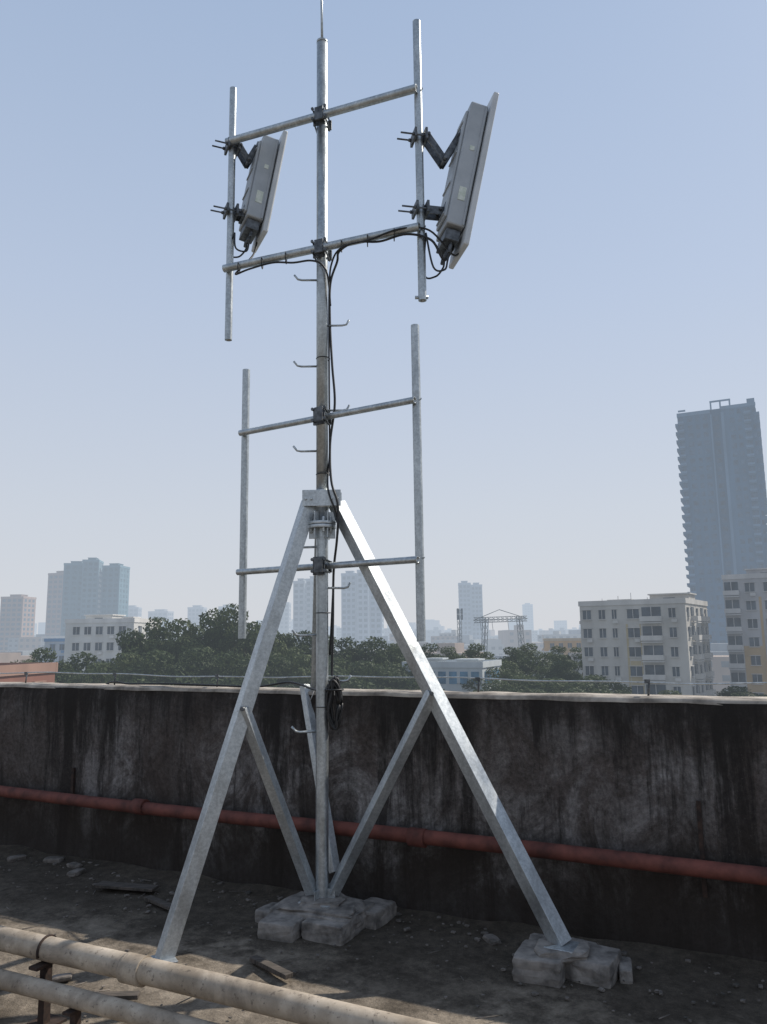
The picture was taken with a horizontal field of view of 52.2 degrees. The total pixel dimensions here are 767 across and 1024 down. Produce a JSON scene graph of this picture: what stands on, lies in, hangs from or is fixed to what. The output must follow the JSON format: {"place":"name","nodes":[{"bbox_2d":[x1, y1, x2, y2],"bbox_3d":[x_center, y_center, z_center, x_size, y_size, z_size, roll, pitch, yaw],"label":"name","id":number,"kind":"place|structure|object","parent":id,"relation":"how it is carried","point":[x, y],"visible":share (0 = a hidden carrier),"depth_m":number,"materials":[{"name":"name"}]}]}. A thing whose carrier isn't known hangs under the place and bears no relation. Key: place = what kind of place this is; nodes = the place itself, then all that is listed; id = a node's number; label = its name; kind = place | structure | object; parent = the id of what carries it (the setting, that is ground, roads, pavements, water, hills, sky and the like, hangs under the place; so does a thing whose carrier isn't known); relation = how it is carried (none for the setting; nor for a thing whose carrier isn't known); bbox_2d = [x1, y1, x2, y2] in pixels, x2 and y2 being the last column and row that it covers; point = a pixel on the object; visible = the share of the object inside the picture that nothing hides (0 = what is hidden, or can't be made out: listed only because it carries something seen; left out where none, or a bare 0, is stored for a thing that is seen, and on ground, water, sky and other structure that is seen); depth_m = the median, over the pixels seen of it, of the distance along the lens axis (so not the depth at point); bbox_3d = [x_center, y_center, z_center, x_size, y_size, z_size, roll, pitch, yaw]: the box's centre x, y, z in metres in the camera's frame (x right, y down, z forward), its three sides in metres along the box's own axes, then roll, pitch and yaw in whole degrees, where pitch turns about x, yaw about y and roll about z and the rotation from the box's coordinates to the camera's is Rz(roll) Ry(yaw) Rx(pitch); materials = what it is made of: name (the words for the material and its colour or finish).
{"place":"outdoors","nodes":[
{"label":"outdoors","id":0,"kind":"place"},
{"bbox_2d":[0,673,54,682],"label":"walls","id":1,"kind":"structure","parent":0,"point":[49,677],"depth_m":61.57,"materials":[{"name":"paint"}]},
{"bbox_2d":[0,662,57,682],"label":"trim","id":2,"kind":"structure","parent":1,"relation":"attached to","point":[29,667],"depth_m":61.61,"materials":[{"name":"paint"}]},
{"bbox_2d":[45,571,63,635],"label":"residential tower","id":3,"kind":"structure","parent":0,"point":[54,605],"depth_m":477.47,"materials":[{"name":"paint"}]},
{"bbox_2d":[46,572,61,635],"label":"windows","id":4,"kind":"structure","parent":3,"relation":"in","point":[50,577],"depth_m":477.20,"materials":[{"name":"grey glass"}]},
{"bbox_2d":[80,558,103,618],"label":"residential tower","id":5,"kind":"structure","parent":0,"point":[91,586],"depth_m":446.36,"materials":[{"name":"paint"}]},
{"bbox_2d":[81,559,102,617],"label":"windows","id":6,"kind":"structure","parent":5,"relation":"in","point":[85,569],"depth_m":446.10,"materials":[{"name":"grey glass"}]},
{"bbox_2d":[64,615,157,677],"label":"walls","id":7,"kind":"structure","parent":0,"point":[103,638],"depth_m":148.44,"materials":[{"name":"paint"}]},
{"bbox_2d":[72,618,148,666],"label":"windows","id":8,"kind":"structure","parent":7,"relation":"attached to","point":[99,630],"depth_m":148.22,"materials":[{"name":"grey glass"}]},
{"bbox_2d":[65,614,161,667],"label":"trim","id":9,"kind":"structure","parent":7,"relation":"attached to","point":[125,619],"depth_m":148.67,"materials":[{"name":"paint"}]},
{"bbox_2d":[148,609,173,639],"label":"residential tower","id":10,"kind":"structure","parent":0,"point":[163,613],"depth_m":614.69,"materials":[{"name":"paint"}]},
{"bbox_2d":[187,605,206,633],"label":"residential tower","id":11,"kind":"structure","parent":0,"point":[194,611],"depth_m":595.68,"materials":[{"name":"paint"}]},
{"bbox_2d":[278,602,290,634],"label":"residential tower","id":12,"kind":"structure","parent":0,"point":[285,625],"depth_m":555.12,"materials":[{"name":"paint"}]},
{"bbox_2d":[293,578,306,641],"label":"residential tower","id":13,"kind":"structure","parent":0,"point":[299,602],"depth_m":419.04,"materials":[{"name":"paint"}]},
{"bbox_2d":[294,580,305,637],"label":"windows","id":14,"kind":"structure","parent":13,"relation":"in","point":[296,585],"depth_m":418.77,"materials":[{"name":"grey glass"}]},
{"bbox_2d":[305,576,313,643],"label":"residential tower","id":15,"kind":"structure","parent":0,"point":[309,605],"depth_m":422.12,"materials":[{"name":"paint"}]},
{"bbox_2d":[341,571,357,653],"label":"residential tower","id":16,"kind":"structure","parent":0,"point":[348,612],"depth_m":415.03,"materials":[{"name":"paint"}]},
{"bbox_2d":[342,576,356,653],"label":"windows","id":17,"kind":"structure","parent":16,"relation":"in","point":[343,577],"depth_m":414.75,"materials":[{"name":"grey glass"}]},
{"bbox_2d":[357,570,369,643],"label":"residential tower","id":18,"kind":"structure","parent":0,"point":[363,608],"depth_m":412.08,"materials":[{"name":"paint"}]},
{"bbox_2d":[358,573,369,643],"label":"windows","id":19,"kind":"structure","parent":18,"relation":"in","point":[359,574],"depth_m":411.97,"materials":[{"name":"grey glass"}]},
{"bbox_2d":[370,590,383,640],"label":"residential tower","id":20,"kind":"structure","parent":0,"point":[376,623],"depth_m":416.09,"materials":[{"name":"paint"}]},
{"bbox_2d":[0,845,766,1023],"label":"rooftop floor","id":21,"kind":"structure","parent":0,"point":[422,986],"depth_m":3.88,"materials":[{"name":"grey concrete"}]},
{"bbox_2d":[0,969,217,1023],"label":"cream water pipe","id":22,"kind":"object","parent":21,"relation":"on","point":[76,1001],"visible":1,"depth_m":3.07,"materials":[{"name":"metal"}]},
{"bbox_2d":[0,925,438,1023],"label":"cream water pipe","id":23,"kind":"object","parent":21,"relation":"on","point":[48,951],"visible":1,"depth_m":2.99,"materials":[{"name":"metal"}]},
{"bbox_2d":[254,891,396,946],"bbox_3d":[-0.354,2.260,4.412,0.791,0.167,0.552,-3,-9,11],"label":"mast footing","id":24,"kind":"object","parent":21,"relation":"on","point":[294,917],"visible":0.98,"depth_m":4.29,"materials":[{"name":"concrete"}]},
{"bbox_2d":[151,0,578,962],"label":"antenna mast","id":25,"kind":"object","parent":21,"relation":"on","point":[315,520],"visible":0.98,"depth_m":4.57,"materials":[{"name":"metal"}]},
{"bbox_2d":[210,130,287,257],"bbox_3d":[-0.947,-2.199,5.450,0.486,0.922,0.330,3,-10,-24],"label":"panel antenna","id":26,"kind":"object","parent":25,"relation":"attached to","point":[262,159],"visible":1,"depth_m":5.39,"materials":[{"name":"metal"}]},
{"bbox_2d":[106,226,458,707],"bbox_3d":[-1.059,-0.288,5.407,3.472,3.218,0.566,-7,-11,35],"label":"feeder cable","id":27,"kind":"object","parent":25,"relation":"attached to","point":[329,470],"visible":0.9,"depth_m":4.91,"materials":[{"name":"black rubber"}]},
{"bbox_2d":[325,676,343,730],"bbox_3d":[-0.287,1.122,4.601,0.110,0.310,0.101,-1,-9,0],"label":"cable coil","id":28,"kind":"object","parent":25,"relation":"attached to","point":[334,684],"visible":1,"depth_m":4.58,"materials":[{"name":"black rubber"}]},
{"bbox_2d":[397,92,498,278],"bbox_3d":[0.399,-2.019,4.895,0.612,1.190,0.330,1,-9,-12],"label":"panel antenna","id":29,"kind":"object","parent":25,"relation":"attached to","point":[453,214],"visible":0.98,"depth_m":4.82,"materials":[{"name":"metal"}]},
{"bbox_2d":[0,854,764,1022],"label":"rubble","id":30,"kind":"object","parent":21,"relation":"on","point":[488,938],"visible":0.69,"depth_m":4.22,"materials":[{"name":"grey stone"}]},
{"bbox_2d":[0,687,766,961],"bbox_3d":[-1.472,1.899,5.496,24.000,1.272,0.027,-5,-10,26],"label":"parapet wall","id":31,"kind":"structure","parent":21,"relation":"on","point":[634,777],"depth_m":4.58,"materials":[{"name":"grey concrete"}]},
{"bbox_2d":[0,767,766,897],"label":"red fire pipe","id":32,"kind":"object","parent":31,"relation":"attached to","point":[703,869],"visible":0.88,"depth_m":4.41,"materials":[{"name":"metal"}]},
{"bbox_2d":[513,933,632,988],"bbox_3d":[0.922,2.147,3.756,0.530,0.149,0.410,-5,-10,23],"label":"leg footing","id":33,"kind":"object","parent":21,"relation":"on","point":[538,959],"visible":0.94,"depth_m":3.65,"materials":[{"name":"concrete"}]},
{"bbox_2d":[0,0,766,634],"label":"sky","id":34,"kind":"structure","parent":0,"point":[609,283],"materials":[{"name":"blue"}]},
{"bbox_2d":[405,659,500,691],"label":"walls","id":35,"kind":"structure","parent":0,"point":[447,686],"depth_m":106.62,"materials":[{"name":"paint"}]},
{"bbox_2d":[402,658,501,667],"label":"trim","id":36,"kind":"structure","parent":35,"relation":"on","point":[454,663],"depth_m":107.63,"materials":[{"name":"paint"}]},
{"bbox_2d":[408,669,499,683],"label":"windows","id":37,"kind":"structure","parent":35,"relation":"attached to","point":[454,680],"depth_m":106.60,"materials":[{"name":"grey glass"}]},
{"bbox_2d":[473,680,523,692],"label":"broadleaf tree","id":38,"kind":"object","parent":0,"point":[496,687],"visible":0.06,"depth_m":93.68,"materials":[{"name":"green plant"}]},
{"bbox_2d":[506,674,546,692],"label":"broadleaf tree","id":39,"kind":"object","parent":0,"point":[517,685],"visible":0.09,"depth_m":96.90,"materials":[{"name":"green plant"}]},
{"bbox_2d":[522,603,533,630],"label":"residential tower","id":40,"kind":"structure","parent":0,"point":[527,612],"depth_m":897.32,"materials":[{"name":"paint"}]},
{"bbox_2d":[536,677,587,692],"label":"broadleaf tree","id":41,"kind":"object","parent":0,"point":[553,684],"visible":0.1,"depth_m":93.78,"materials":[{"name":"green plant"}]},
{"bbox_2d":[550,682,611,693],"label":"broadleaf tree","id":42,"kind":"object","parent":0,"point":[585,687],"visible":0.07,"depth_m":94.61,"materials":[{"name":"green plant"}]},
{"bbox_2d":[564,674,631,693],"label":"broadleaf tree","id":43,"kind":"object","parent":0,"point":[599,685],"visible":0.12,"depth_m":100.95,"materials":[{"name":"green plant"}]},
{"bbox_2d":[567,674,631,692],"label":"broadleaf tree","id":44,"kind":"object","parent":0,"point":[619,686],"visible":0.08,"depth_m":114.00,"materials":[{"name":"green plant"}]},
{"bbox_2d":[715,686,766,696],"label":"broadleaf tree","id":45,"kind":"object","parent":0,"point":[737,692],"visible":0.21,"depth_m":114.42,"materials":[{"name":"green plant"}]},
{"label":"ground","id":46,"kind":"structure","parent":0,"visible":0},
{"bbox_2d":[0,594,36,650],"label":"residential tower","id":47,"kind":"structure","parent":46,"relation":"on","point":[17,615],"depth_m":496.16,"materials":[{"name":"paint"}]},
{"bbox_2d":[0,599,34,649],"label":"windows","id":48,"kind":"structure","parent":47,"relation":"in","point":[3,600],"depth_m":495.72,"materials":[{"name":"grey glass"}]},
{"bbox_2d":[44,638,64,662],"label":"blue roof warehouse","id":49,"kind":"structure","parent":46,"relation":"on","point":[57,645],"depth_m":201.92,"materials":[{"name":"paint"}]},
{"bbox_2d":[29,647,83,682],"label":"broadleaf tree","id":50,"kind":"object","parent":46,"relation":"on","point":[59,677],"visible":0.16,"depth_m":97.58,"materials":[{"name":"green plant"}]},
{"bbox_2d":[60,561,82,635],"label":"residential tower","id":51,"kind":"structure","parent":46,"relation":"on","point":[71,593],"depth_m":449.58,"materials":[{"name":"paint"}]},
{"bbox_2d":[62,566,81,635],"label":"windows","id":52,"kind":"structure","parent":51,"relation":"in","point":[67,567],"depth_m":449.49,"materials":[{"name":"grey glass"}]},
{"bbox_2d":[55,651,97,678],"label":"broadleaf tree","id":53,"kind":"object","parent":46,"relation":"on","point":[87,659],"visible":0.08,"depth_m":103.35,"materials":[{"name":"green plant"}]},
{"bbox_2d":[64,661,115,683],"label":"broadleaf tree","id":54,"kind":"object","parent":46,"relation":"on","point":[76,680],"visible":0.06,"depth_m":89.54,"materials":[{"name":"green plant"}]},
{"bbox_2d":[100,563,129,616],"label":"residential tower","id":55,"kind":"structure","parent":46,"relation":"on","point":[115,589],"depth_m":451.47,"materials":[{"name":"paint"}]},
{"bbox_2d":[102,568,128,616],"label":"windows","id":56,"kind":"structure","parent":55,"relation":"in","point":[105,569],"depth_m":451.14,"materials":[{"name":"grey glass"}]},
{"bbox_2d":[77,652,164,683],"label":"broadleaf tree","id":57,"kind":"object","parent":46,"relation":"on","point":[107,678],"visible":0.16,"depth_m":87.34,"materials":[{"name":"green plant"}]},
{"bbox_2d":[85,628,168,678],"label":"broadleaf tree","id":58,"kind":"object","parent":46,"relation":"on","point":[122,635],"visible":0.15,"depth_m":97.17,"materials":[{"name":"green plant"}]},
{"bbox_2d":[118,616,180,673],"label":"broadleaf tree","id":59,"kind":"object","parent":46,"relation":"on","point":[154,633],"visible":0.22,"depth_m":98.62,"materials":[{"name":"green plant"}]},
{"bbox_2d":[119,649,205,685],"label":"broadleaf tree","id":60,"kind":"object","parent":46,"relation":"on","point":[147,666],"visible":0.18,"depth_m":85.12,"materials":[{"name":"green plant"}]},
{"bbox_2d":[143,617,229,678],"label":"broadleaf tree","id":61,"kind":"object","parent":46,"relation":"on","point":[168,646],"visible":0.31,"depth_m":96.47,"materials":[{"name":"green plant"}]},
{"bbox_2d":[153,645,237,686],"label":"broadleaf tree","id":62,"kind":"object","parent":46,"relation":"on","point":[200,666],"visible":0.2,"depth_m":87.37,"materials":[{"name":"green plant"}]},
{"bbox_2d":[171,608,247,679],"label":"broadleaf tree","id":63,"kind":"object","parent":46,"relation":"on","point":[206,639],"visible":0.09,"depth_m":98.06,"materials":[{"name":"green plant"}]},
{"bbox_2d":[199,603,280,677],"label":"broadleaf tree","id":64,"kind":"object","parent":46,"relation":"on","point":[231,636],"visible":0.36,"depth_m":97.08,"materials":[{"name":"green plant"}]},
{"bbox_2d":[203,650,276,686],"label":"broadleaf tree","id":65,"kind":"object","parent":46,"relation":"on","point":[238,671],"visible":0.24,"depth_m":84.99,"materials":[{"name":"green plant"}]},
{"bbox_2d":[228,621,305,686],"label":"broadleaf tree","id":66,"kind":"object","parent":46,"relation":"on","point":[285,651],"visible":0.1,"depth_m":101.48,"materials":[{"name":"green plant"}]},
{"bbox_2d":[264,652,308,687],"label":"broadleaf tree","id":67,"kind":"object","parent":46,"relation":"on","point":[278,664],"visible":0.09,"depth_m":90.32,"materials":[{"name":"green plant"}]},
{"bbox_2d":[275,654,311,687],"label":"broadleaf tree","id":68,"kind":"object","parent":46,"relation":"on","point":[298,668],"visible":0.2,"depth_m":92.07,"materials":[{"name":"green plant"}]},
{"bbox_2d":[287,630,311,662],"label":"broadleaf tree","id":69,"kind":"object","parent":46,"relation":"on","point":[303,645],"visible":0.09,"depth_m":112.42,"materials":[{"name":"green plant"}]},
{"bbox_2d":[305,635,355,674],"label":"broadleaf tree","id":70,"kind":"object","parent":46,"relation":"on","point":[350,657],"visible":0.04,"depth_m":111.51,"materials":[{"name":"green plant"}]},
{"bbox_2d":[328,657,376,688],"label":"broadleaf tree","id":71,"kind":"object","parent":46,"relation":"on","point":[340,671],"visible":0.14,"depth_m":88.20,"materials":[{"name":"green plant"}]},
{"bbox_2d":[330,636,374,673],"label":"broadleaf tree","id":72,"kind":"object","parent":46,"relation":"on","point":[343,643],"visible":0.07,"depth_m":112.62,"materials":[{"name":"green plant"}]},
{"bbox_2d":[0,617,730,694],"bbox_3d":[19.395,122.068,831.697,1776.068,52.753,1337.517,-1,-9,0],"label":"distant city","id":73,"kind":"object","parent":46,"relation":"on","point":[21,648],"visible":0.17,"depth_m":368.71,"materials":[{"name":"paint"}]},
{"bbox_2d":[9,632,580,656],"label":"windows","id":74,"kind":"structure","parent":73,"relation":"in","point":[511,633],"depth_m":378.05,"materials":[{"name":"grey glass"}]},
{"bbox_2d":[328,659,404,689],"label":"broadleaf tree","id":75,"kind":"object","parent":46,"relation":"on","point":[376,668],"visible":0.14,"depth_m":92.08,"materials":[{"name":"green plant"}]},
{"bbox_2d":[345,636,403,679],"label":"broadleaf tree","id":76,"kind":"object","parent":46,"relation":"on","point":[379,652],"visible":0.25,"depth_m":112.37,"materials":[{"name":"green plant"}]},
{"bbox_2d":[364,643,414,683],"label":"broadleaf tree","id":77,"kind":"object","parent":46,"relation":"on","point":[395,658],"visible":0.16,"depth_m":110.80,"materials":[{"name":"green plant"}]},
{"bbox_2d":[365,662,444,690],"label":"broadleaf tree","id":78,"kind":"object","parent":46,"relation":"on","point":[405,683],"visible":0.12,"depth_m":95.06,"materials":[{"name":"green plant"}]},
{"bbox_2d":[458,581,471,634],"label":"residential tower","id":79,"kind":"structure","parent":46,"relation":"on","point":[464,592],"depth_m":516.29,"materials":[{"name":"paint"}]},
{"bbox_2d":[471,583,483,638],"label":"residential tower","id":80,"kind":"structure","parent":46,"relation":"on","point":[476,604],"depth_m":519.93,"materials":[{"name":"paint"}]},
{"bbox_2d":[471,587,482,638],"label":"windows","id":81,"kind":"structure","parent":80,"relation":"in","point":[476,588],"depth_m":519.77,"materials":[{"name":"grey glass"}]},
{"bbox_2d":[458,643,496,659],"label":"broadleaf tree","id":82,"kind":"object","parent":46,"relation":"on","point":[471,652],"visible":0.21,"depth_m":174.58,"materials":[{"name":"green plant"}]},
{"bbox_2d":[458,667,531,691],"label":"broadleaf tree","id":83,"kind":"object","parent":46,"relation":"on","point":[502,671],"visible":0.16,"depth_m":106.67,"materials":[{"name":"green plant"}]},
{"bbox_2d":[473,609,527,658],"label":"steel gantry","id":84,"kind":"object","parent":46,"relation":"on","point":[507,619],"visible":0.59,"depth_m":197.84,"materials":[{"name":"grey metal"}]},
{"bbox_2d":[497,647,536,671],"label":"broadleaf tree","id":85,"kind":"object","parent":46,"relation":"on","point":[512,658],"visible":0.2,"depth_m":165.31,"materials":[{"name":"green plant"}]},
{"bbox_2d":[500,660,547,692],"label":"broadleaf tree","id":86,"kind":"object","parent":46,"relation":"on","point":[517,670],"visible":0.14,"depth_m":121.59,"materials":[{"name":"green plant"}]},
{"bbox_2d":[512,643,552,668],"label":"broadleaf tree","id":87,"kind":"object","parent":46,"relation":"on","point":[545,661],"visible":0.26,"depth_m":174.69,"materials":[{"name":"green plant"}]},
{"bbox_2d":[502,656,565,691],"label":"broadleaf tree","id":88,"kind":"object","parent":46,"relation":"on","point":[525,667],"visible":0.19,"depth_m":126.73,"materials":[{"name":"green plant"}]},
{"bbox_2d":[539,660,582,692],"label":"broadleaf tree","id":89,"kind":"object","parent":46,"relation":"on","point":[556,667],"visible":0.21,"depth_m":125.69,"materials":[{"name":"green plant"}]},
{"bbox_2d":[540,653,582,689],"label":"broadleaf tree","id":90,"kind":"object","parent":46,"relation":"on","point":[558,656],"visible":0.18,"depth_m":161.16,"materials":[{"name":"green plant"}]},
{"bbox_2d":[544,641,581,656],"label":"walls","id":91,"kind":"structure","parent":46,"relation":"on","point":[548,648],"depth_m":247.43,"materials":[{"name":"paint"}]},
{"bbox_2d":[579,594,712,695],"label":"walls","id":92,"kind":"structure","parent":46,"relation":"on","point":[685,661],"depth_m":123.07,"materials":[{"name":"paint"}]},
{"bbox_2d":[626,624,644,693],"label":"painted bands","id":93,"kind":"object","parent":92,"relation":"attached to","point":[636,664],"visible":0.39,"depth_m":121.93,"materials":[{"name":"paint"}]},
{"bbox_2d":[578,592,715,695],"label":"trim","id":94,"kind":"structure","parent":92,"relation":"attached to","point":[702,676],"depth_m":121.79,"materials":[{"name":"paint"}]},
{"bbox_2d":[583,597,711,694],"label":"windows","id":95,"kind":"structure","parent":92,"relation":"attached to","point":[648,649],"depth_m":121.80,"materials":[{"name":"grey glass"}]},
{"bbox_2d":[675,398,766,650],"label":"skyscraper","id":96,"kind":"structure","parent":46,"relation":"on","point":[722,484],"depth_m":263.78,"materials":[{"name":"paint"}]},
{"bbox_2d":[678,406,766,642],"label":"windows","id":97,"kind":"structure","parent":96,"relation":"in","point":[689,419],"depth_m":263.47,"materials":[{"name":"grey glass"}]},
{"bbox_2d":[723,569,766,690],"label":"walls","id":98,"kind":"structure","parent":46,"relation":"on","point":[746,634],"depth_m":127.97,"materials":[{"name":"paint"}]},
{"bbox_2d":[721,568,766,693],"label":"trim","id":99,"kind":"structure","parent":98,"relation":"attached to","point":[738,610],"depth_m":127.93,"materials":[{"name":"paint"}]},
{"bbox_2d":[724,572,766,696],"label":"windows","id":100,"kind":"structure","parent":98,"relation":"attached to","point":[736,622],"depth_m":128.03,"materials":[{"name":"grey glass"}]},
{"bbox_2d":[744,597,766,694],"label":"painted bands","id":101,"kind":"object","parent":98,"relation":"attached to","point":[755,670],"visible":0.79,"depth_m":126.46,"materials":[{"name":"paint"}]},
{"bbox_3d":[-4.503,8.562,-1.913,24.000,14.000,13.900,-5,-10,26],"label":"host building","id":102,"kind":"object","parent":46,"relation":"on","visible":0},
{"bbox_2d":[0,682,766,704],"bbox_3d":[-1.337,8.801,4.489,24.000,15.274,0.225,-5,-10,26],"label":"coping","id":103,"kind":"object","parent":102,"relation":"attached to","point":[627,698],"visible":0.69,"depth_m":4.64,"materials":[{"name":"grey concrete"}]},
{"bbox_2d":[0,672,766,695],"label":"lightning conductor","id":104,"kind":"object","parent":103,"relation":"on","point":[475,678],"visible":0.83,"depth_m":4.71,"materials":[{"name":"metal"}]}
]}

